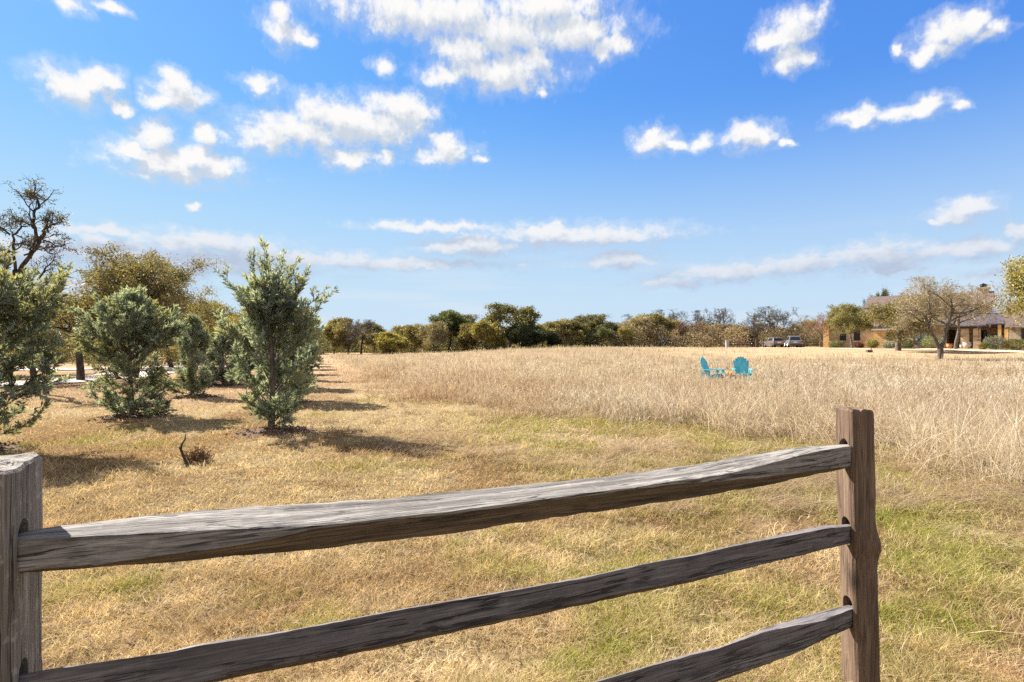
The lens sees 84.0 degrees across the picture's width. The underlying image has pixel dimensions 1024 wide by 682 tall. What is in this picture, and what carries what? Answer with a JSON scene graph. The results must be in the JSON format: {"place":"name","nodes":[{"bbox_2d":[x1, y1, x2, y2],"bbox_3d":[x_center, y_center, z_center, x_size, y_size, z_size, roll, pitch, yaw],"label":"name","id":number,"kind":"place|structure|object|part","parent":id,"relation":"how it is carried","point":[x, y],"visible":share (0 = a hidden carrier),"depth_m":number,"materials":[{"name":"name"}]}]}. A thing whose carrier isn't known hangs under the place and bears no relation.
{"place":"outdoors","nodes":[
{"label":"outdoors","id":0,"kind":"place"},
{"bbox_2d":[20,366,182,369],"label":"driveway","id":1,"kind":"structure","parent":0,"point":[86,368],"depth_m":34.98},
{"bbox_2d":[0,359,204,386],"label":"driveway","id":2,"kind":"structure","parent":0,"point":[93,377],"depth_m":25.68,"materials":[{"name":"white concrete"}]},
{"bbox_2d":[0,370,322,455],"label":"dirt","id":3,"kind":"structure","parent":0,"point":[263,431],"depth_m":9.94,"materials":[{"name":"brown soil"}]},
{"bbox_2d":[0,345,1023,681],"bbox_3d":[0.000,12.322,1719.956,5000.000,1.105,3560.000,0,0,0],"label":"ground","id":4,"kind":"structure","parent":0,"point":[490,463],"depth_m":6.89,"materials":[{"name":"beige plant"}]},
{"bbox_2d":[0,244,75,435],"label":"cypress tree","id":5,"kind":"object","parent":4,"relation":"on","point":[18,313],"visible":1,"depth_m":8.14,"materials":[{"name":"green plant"}]},
{"bbox_2d":[0,173,81,394],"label":"oak tree","id":6,"kind":"object","parent":4,"relation":"on","point":[36,239],"visible":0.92,"depth_m":17.18,"materials":[{"name":"brown plant"}]},
{"bbox_2d":[0,284,103,368],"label":"oak tree","id":7,"kind":"object","parent":4,"relation":"on","point":[58,335],"visible":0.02,"depth_m":29.54,"materials":[{"name":"green plant"}]},
{"bbox_2d":[0,258,182,379],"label":"oak tree","id":8,"kind":"object","parent":4,"relation":"on","point":[71,323],"visible":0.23,"depth_m":22.87,"materials":[{"name":"green plant"}]},
{"bbox_2d":[66,284,190,417],"bbox_3d":[-7.796,0.266,11.775,1.793,2.945,2.134,0,0,14],"label":"cypress tree","id":9,"kind":"object","parent":4,"relation":"on","point":[147,327],"visible":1,"depth_m":11.53,"materials":[{"name":"green plant"}]},
{"bbox_2d":[64,241,240,377],"bbox_3d":[-15.924,-1.139,25.804,6.391,6.088,9.305,0,0,0],"label":"oak tree","id":10,"kind":"object","parent":4,"relation":"on","point":[169,296],"visible":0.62,"depth_m":23.68,"materials":[{"name":"green plant"}]},
{"bbox_2d":[95,295,243,367],"bbox_3d":[-21.614,-0.562,36.496,10.047,5.236,8.272,0,0,0],"label":"oak tree","id":11,"kind":"object","parent":4,"relation":"on","point":[168,354],"visible":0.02,"depth_m":36.54,"materials":[{"name":"green plant"}]},
{"bbox_2d":[179,434,188,466],"bbox_3d":[-3.983,1.359,6.905,0.145,0.464,0.039,0,0,3],"label":"dead stick","id":12,"kind":"object","parent":4,"relation":"on","point":[183,456],"visible":0.88,"depth_m":6.90,"materials":[{"name":"brown wood"}]},
{"bbox_2d":[163,313,215,396],"bbox_3d":[-9.154,0.407,16.317,1.342,2.500,1.435,0,0,0],"label":"cypress tree","id":13,"kind":"object","parent":4,"relation":"on","point":[190,344],"visible":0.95,"depth_m":16.14,"materials":[{"name":"green plant"}]},
{"bbox_2d":[177,444,220,464],"bbox_3d":[-3.968,1.442,7.186,0.486,0.289,0.432,0,0,0],"label":"twig heap","id":14,"kind":"object","parent":4,"relation":"on","point":[201,456],"visible":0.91,"depth_m":7.13,"materials":[{"name":"brown wood"}]},
{"bbox_2d":[198,300,245,345],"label":"oak tree","id":15,"kind":"object","parent":4,"relation":"on","point":[227,311],"visible":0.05,"depth_m":46.92,"materials":[{"name":"green plant"}]},
{"bbox_2d":[204,318,245,385],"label":"cypress tree","id":16,"kind":"object","parent":4,"relation":"on","point":[220,342],"visible":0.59,"depth_m":20.99,"materials":[{"name":"green plant"}]},
{"bbox_2d":[227,319,257,371],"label":"cypress tree","id":17,"kind":"object","parent":4,"relation":"on","point":[252,366],"visible":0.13,"depth_m":26.78,"materials":[{"name":"green plant"}]},
{"bbox_2d":[209,235,338,429],"bbox_3d":[-4.095,-0.105,9.967,2.046,3.463,1.831,0,-1,-45],"label":"cypress tree","id":18,"kind":"object","parent":4,"relation":"on","point":[272,314],"visible":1,"depth_m":9.74,"materials":[{"name":"green plant"}]},
{"bbox_2d":[247,297,326,396],"bbox_3d":[-5.892,0.158,14.885,1.908,3.050,1.994,0,0,5],"label":"cypress tree","id":19,"kind":"object","parent":4,"relation":"on","point":[280,374],"visible":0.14,"depth_m":14.63,"materials":[{"name":"green plant"}]},
{"bbox_2d":[322,323,354,353],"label":"oak tree","id":20,"kind":"object","parent":4,"relation":"on","point":[336,334],"visible":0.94,"depth_m":90.38,"materials":[{"name":"green plant"}]},
{"bbox_2d":[326,317,353,349],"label":"background tree","id":21,"kind":"object","parent":4,"relation":"on","point":[341,319],"visible":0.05,"depth_m":118.75,"materials":[{"name":"green plant"}]},
{"bbox_2d":[340,319,367,353],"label":"bare oak","id":22,"kind":"object","parent":4,"relation":"on","point":[350,325],"visible":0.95,"depth_m":89.24,"materials":[{"name":"brown plant"}]},
{"bbox_2d":[345,319,376,353],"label":"bare oak","id":23,"kind":"object","parent":4,"relation":"on","point":[369,327],"visible":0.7,"depth_m":92.78,"materials":[{"name":"grey plant"}]},
{"bbox_2d":[354,320,384,350],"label":"background tree","id":24,"kind":"object","parent":4,"relation":"on","point":[378,326],"visible":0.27,"depth_m":111.06,"materials":[{"name":"green plant"}]},
{"bbox_2d":[357,332,389,353],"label":"oak tree","id":25,"kind":"object","parent":4,"relation":"on","point":[369,342],"visible":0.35,"depth_m":95.23,"materials":[{"name":"green plant"}]},
{"bbox_2d":[373,331,410,353],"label":"leafy bush","id":26,"kind":"object","parent":4,"relation":"on","point":[387,340],"visible":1,"depth_m":89.78,"materials":[{"name":"green plant"}]},
{"bbox_2d":[391,324,407,335],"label":"background tree","id":27,"kind":"object","parent":4,"relation":"on","point":[396,328],"visible":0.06,"depth_m":111.83,"materials":[{"name":"green plant"}]},
{"bbox_2d":[0,319,822,365],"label":"undergrowth","id":28,"kind":"object","parent":4,"relation":"on","point":[695,338],"visible":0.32,"depth_m":102.64,"materials":[{"name":"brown plant"}]},
{"bbox_2d":[398,324,426,352],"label":"oak tree","id":29,"kind":"object","parent":4,"relation":"on","point":[409,332],"visible":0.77,"depth_m":97.09,"materials":[{"name":"green plant"}]},
{"bbox_2d":[414,320,448,352],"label":"scrub tree","id":30,"kind":"object","parent":4,"relation":"on","point":[432,333],"visible":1,"depth_m":93.54,"materials":[{"name":"green plant"}]},
{"bbox_2d":[0,406,881,681],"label":"rail fence","id":31,"kind":"object","parent":4,"relation":"on","point":[32,549],"visible":1,"depth_m":1.65,"materials":[{"name":"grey wood"}]},
{"bbox_2d":[425,309,474,351],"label":"oak tree","id":32,"kind":"object","parent":4,"relation":"on","point":[456,320],"visible":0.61,"depth_m":99.44,"materials":[{"name":"green plant"}]},
{"bbox_2d":[446,313,479,349],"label":"oak tree","id":33,"kind":"object","parent":4,"relation":"on","point":[470,316],"visible":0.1,"depth_m":104.75,"materials":[{"name":"green plant"}]},
{"bbox_2d":[455,323,478,349],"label":"oak tree","id":34,"kind":"object","parent":4,"relation":"on","point":[464,337],"visible":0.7,"depth_m":94.20,"materials":[{"name":"green plant"}]},
{"bbox_2d":[471,319,508,348],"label":"leafy bush","id":35,"kind":"object","parent":4,"relation":"on","point":[491,333],"visible":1,"depth_m":91.51,"materials":[{"name":"green plant"}]},
{"bbox_2d":[479,301,544,348],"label":"oak tree","id":36,"kind":"object","parent":4,"relation":"on","point":[526,316],"visible":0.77,"depth_m":95.08,"materials":[{"name":"green plant"}]},
{"bbox_2d":[503,325,542,348],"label":"juniper tree","id":37,"kind":"object","parent":4,"relation":"on","point":[516,335],"visible":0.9,"depth_m":91.09,"materials":[{"name":"green plant"}]},
{"bbox_2d":[529,329,564,347],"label":"juniper tree","id":38,"kind":"object","parent":4,"relation":"on","point":[551,338],"visible":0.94,"depth_m":91.92,"materials":[{"name":"green plant"}]},
{"bbox_2d":[542,319,585,345],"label":"oak tree","id":39,"kind":"object","parent":4,"relation":"on","point":[557,327],"visible":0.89,"depth_m":101.10,"materials":[{"name":"green plant"}]},
{"bbox_2d":[567,313,619,346],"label":"oak tree","id":40,"kind":"object","parent":4,"relation":"on","point":[589,321],"visible":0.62,"depth_m":105.30,"materials":[{"name":"green plant"}]},
{"bbox_2d":[583,327,605,346],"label":"background tree","id":41,"kind":"object","parent":4,"relation":"on","point":[589,333],"visible":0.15,"depth_m":112.09,"materials":[{"name":"green plant"}]},
{"bbox_2d":[589,322,619,346],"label":"oak tree","id":42,"kind":"object","parent":4,"relation":"on","point":[601,329],"visible":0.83,"depth_m":102.03,"materials":[{"name":"green plant"}]},
{"bbox_2d":[615,327,634,345],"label":"leafy bush","id":43,"kind":"object","parent":4,"relation":"on","point":[628,334],"visible":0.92,"depth_m":100.42,"materials":[{"name":"green plant"}]},
{"bbox_2d":[618,314,656,344],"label":"scrub tree","id":44,"kind":"object","parent":4,"relation":"on","point":[638,322],"visible":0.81,"depth_m":104.20,"materials":[{"name":"green plant"}]},
{"bbox_2d":[638,311,684,343],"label":"oak tree","id":45,"kind":"object","parent":4,"relation":"on","point":[661,321],"visible":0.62,"depth_m":107.32,"materials":[{"name":"green plant"}]},
{"bbox_2d":[652,309,684,344],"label":"bare oak","id":46,"kind":"object","parent":4,"relation":"on","point":[673,317],"visible":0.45,"depth_m":115.86,"materials":[{"name":"grey plant"}]},
{"bbox_2d":[669,320,713,345],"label":"bare tree","id":47,"kind":"object","parent":4,"relation":"on","point":[681,323],"visible":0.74,"depth_m":106.06,"materials":[{"name":"brown plant"}]},
{"bbox_2d":[681,310,722,327],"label":"bare oak","id":48,"kind":"object","parent":4,"relation":"on","point":[698,318],"visible":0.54,"depth_m":116.55,"materials":[{"name":"grey plant"}]},
{"bbox_2d":[694,324,723,346],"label":"bare tree","id":49,"kind":"object","parent":4,"relation":"on","point":[711,330],"visible":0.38,"depth_m":107.84,"materials":[{"name":"brown plant"}]},
{"bbox_2d":[700,357,725,379],"bbox_3d":[7.779,1.142,22.314,0.957,1.034,0.798,0,-1,42],"label":"garden chair","id":50,"kind":"object","parent":4,"relation":"on","point":[704,365],"visible":0.66,"depth_m":22.28,"materials":[{"name":"teal paint"}]},
{"bbox_2d":[700,308,735,330],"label":"bare oak","id":51,"kind":"object","parent":4,"relation":"on","point":[722,312],"visible":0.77,"depth_m":113.48,"materials":[{"name":"grey plant"}]},
{"bbox_2d":[721,371,740,380],"bbox_3d":[8.448,1.390,21.991,0.740,0.500,0.740,0,0,0],"label":"fire pit","id":52,"kind":"object","parent":4,"relation":"on","point":[729,373],"visible":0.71,"depth_m":21.75,"materials":[{"name":"brown"}]},
{"bbox_2d":[704,323,759,341],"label":"background tree","id":53,"kind":"object","parent":4,"relation":"on","point":[729,328],"visible":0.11,"depth_m":111.82,"materials":[{"name":"brown plant"}]},
{"bbox_2d":[723,325,754,345],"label":"scrub tree","id":54,"kind":"object","parent":4,"relation":"on","point":[746,328],"visible":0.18,"depth_m":109.68,"materials":[{"name":"brown plant"}]},
{"bbox_2d":[732,356,754,379],"bbox_3d":[9.001,1.128,22.274,0.798,1.034,0.957,0,0,14],"label":"garden chair","id":55,"kind":"object","parent":4,"relation":"on","point":[740,364],"visible":0.69,"depth_m":22.45,"materials":[{"name":"teal paint"}]},
{"bbox_2d":[743,313,769,346],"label":"bare oak","id":56,"kind":"object","parent":4,"relation":"on","point":[752,327],"visible":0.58,"depth_m":110.65,"materials":[{"name":"grey plant"}]},
{"bbox_2d":[745,305,797,336],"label":"bare oak","id":57,"kind":"object","parent":4,"relation":"on","point":[771,318],"visible":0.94,"depth_m":106.01,"materials":[{"name":"grey plant"}]},
{"bbox_2d":[764,338,783,346],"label":"parked car","id":58,"kind":"object","parent":4,"relation":"on","point":[772,342],"visible":0.88,"depth_m":93.45,"materials":[{"name":"grey paint"}]},
{"bbox_2d":[729,341,819,346],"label":"rail fence","id":59,"kind":"object","parent":4,"relation":"on","point":[746,342],"visible":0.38,"depth_m":95.89,"materials":[{"name":"brown wood"}]},
{"bbox_2d":[760,314,810,336],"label":"bare oak","id":60,"kind":"object","parent":4,"relation":"on","point":[785,322],"visible":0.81,"depth_m":103.19,"materials":[{"name":"brown plant"}]},
{"bbox_2d":[784,336,801,347],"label":"parked car","id":61,"kind":"object","parent":4,"relation":"on","point":[796,341],"visible":1,"depth_m":84.32,"materials":[{"name":"silver metal"}]},
{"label":"rear window","id":62,"kind":"part","parent":61,"relation":"part of","materials":[{"name":"black glass"}]},
{"bbox_2d":[790,318,820,343],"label":"scrub tree","id":63,"kind":"object","parent":4,"relation":"on","point":[801,324],"visible":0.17,"depth_m":110.94,"materials":[{"name":"green plant"}]},
{"bbox_2d":[802,311,841,346],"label":"bare tree","id":64,"kind":"object","parent":4,"relation":"on","point":[822,328],"visible":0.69,"depth_m":81.75,"materials":[{"name":"brown plant"}]},
{"bbox_2d":[827,339,844,347],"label":"shrub","id":65,"kind":"object","parent":4,"relation":"on","point":[838,343],"visible":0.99,"depth_m":83.15,"materials":[{"name":"green plant"}]},
{"bbox_2d":[823,302,877,347],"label":"oak tree","id":66,"kind":"object","parent":4,"relation":"on","point":[843,316],"visible":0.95,"depth_m":74.08,"materials":[{"name":"green plant"}]},
{"bbox_2d":[853,342,864,347],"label":"shrub","id":67,"kind":"object","parent":4,"relation":"on","point":[858,344],"visible":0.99,"depth_m":81.08,"materials":[{"name":"red plant"}]},
{"bbox_2d":[866,339,878,347],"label":"shrub","id":68,"kind":"object","parent":4,"relation":"on","point":[873,343],"visible":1,"depth_m":78.81,"materials":[{"name":"green plant"}]},
{"bbox_2d":[861,286,892,306],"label":"oak tree","id":69,"kind":"object","parent":4,"relation":"on","point":[884,293],"visible":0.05,"depth_m":99.02,"materials":[{"name":"green plant"}]},
{"bbox_2d":[882,342,894,347],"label":"shrub","id":70,"kind":"object","parent":4,"relation":"on","point":[888,345],"visible":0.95,"depth_m":77.24,"materials":[{"name":"green plant"}]},
{"bbox_2d":[860,294,949,350],"bbox_3d":[45.732,-2.176,65.239,12.348,6.972,7.960,0,-1,-43],"label":"oak tree","id":71,"kind":"object","parent":4,"relation":"on","point":[877,312],"visible":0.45,"depth_m":64.03,"materials":[{"name":"green plant"}]},
{"bbox_2d":[901,339,914,347],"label":"shrub","id":72,"kind":"object","parent":4,"relation":"on","point":[910,344],"visible":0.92,"depth_m":77.13,"materials":[{"name":"green plant"}]},
{"bbox_2d":[823,283,1023,349],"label":"house","id":73,"kind":"structure","parent":4,"relation":"on","point":[975,335],"depth_m":76.88,"materials":[{"name":"beige stone"}]},
{"bbox_2d":[840,329,846,341],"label":"window","id":74,"kind":"structure","parent":73,"relation":"in","point":[843,336],"depth_m":83.76,"materials":[{"name":"black glass"}]},
{"bbox_2d":[853,330,860,341],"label":"window","id":75,"kind":"structure","parent":73,"relation":"in","point":[856,335],"depth_m":82.56,"materials":[{"name":"black glass"}]},
{"bbox_2d":[885,333,893,341],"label":"window","id":76,"kind":"structure","parent":73,"relation":"in","point":[889,340],"depth_m":78.56,"materials":[{"name":"black glass"}]},
{"bbox_2d":[913,332,929,342],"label":"window","id":77,"kind":"structure","parent":73,"relation":"in","point":[917,340],"depth_m":77.95,"materials":[{"name":"grey glass"}]},
{"bbox_2d":[949,330,954,347],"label":"door","id":78,"kind":"structure","parent":73,"relation":"in","point":[951,332],"depth_m":77.31,"materials":[{"name":"brown wood"}]},
{"bbox_2d":[981,330,986,343],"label":"window","id":79,"kind":"structure","parent":73,"relation":"in","point":[983,332],"depth_m":75.19,"materials":[{"name":"black glass"}]},
{"bbox_2d":[1021,328,1023,339],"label":"window","id":80,"kind":"structure","parent":73,"relation":"in","point":[1022,329],"depth_m":68.85,"materials":[{"name":"black glass"}]},
{"bbox_2d":[920,335,941,347],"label":"shrub","id":81,"kind":"object","parent":4,"relation":"on","point":[924,342],"visible":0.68,"depth_m":75.45,"materials":[{"name":"green plant"}]},
{"bbox_2d":[886,274,1018,358],"bbox_3d":[39.102,-2.184,50.786,7.191,8.080,9.918,0,-1,-43],"label":"bare oak","id":82,"kind":"object","parent":4,"relation":"on","point":[925,314],"visible":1,"depth_m":50.92,"materials":[{"name":"brown plant"}]},
{"bbox_2d":[920,283,1006,348],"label":"bare oak","id":83,"kind":"object","parent":4,"relation":"on","point":[958,321],"visible":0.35,"depth_m":70.00,"materials":[{"name":"brown plant"}]},
{"bbox_2d":[962,342,970,348],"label":"flower pot","id":84,"kind":"object","parent":4,"relation":"on","point":[966,345],"visible":1,"depth_m":72.74,"materials":[{"name":"ceramic"}]},
{"bbox_2d":[978,342,991,348],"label":"yucca","id":85,"kind":"object","parent":4,"relation":"on","point":[985,345],"visible":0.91,"depth_m":68.84,"materials":[{"name":"green plant"}]},
{"bbox_2d":[982,335,1008,349],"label":"shrub","id":86,"kind":"object","parent":4,"relation":"on","point":[996,339],"visible":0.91,"depth_m":68.61,"materials":[{"name":"green plant"}]},
{"bbox_2d":[994,255,1023,327],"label":"oak tree","id":87,"kind":"object","parent":4,"relation":"on","point":[1014,275],"visible":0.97,"depth_m":53.92,"materials":[{"name":"green plant"}]},
{"bbox_2d":[1001,338,1023,349],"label":"shrub","id":88,"kind":"object","parent":4,"relation":"on","point":[1019,343],"visible":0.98,"depth_m":67.37,"materials":[{"name":"green plant"}]},
{"bbox_2d":[0,0,1023,344],"label":"sky","id":89,"kind":"structure","parent":0,"point":[563,159],"materials":[{"name":"blue"}]},
{"bbox_2d":[212,343,1023,637],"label":"meadow grass","id":90,"kind":"structure","parent":0,"point":[953,414],"depth_m":11.20,"materials":[{"name":"plant"}]},
{"bbox_2d":[664,347,1023,352],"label":"driveway","id":91,"kind":"structure","parent":0,"point":[1020,351],"depth_m":68.22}
]}

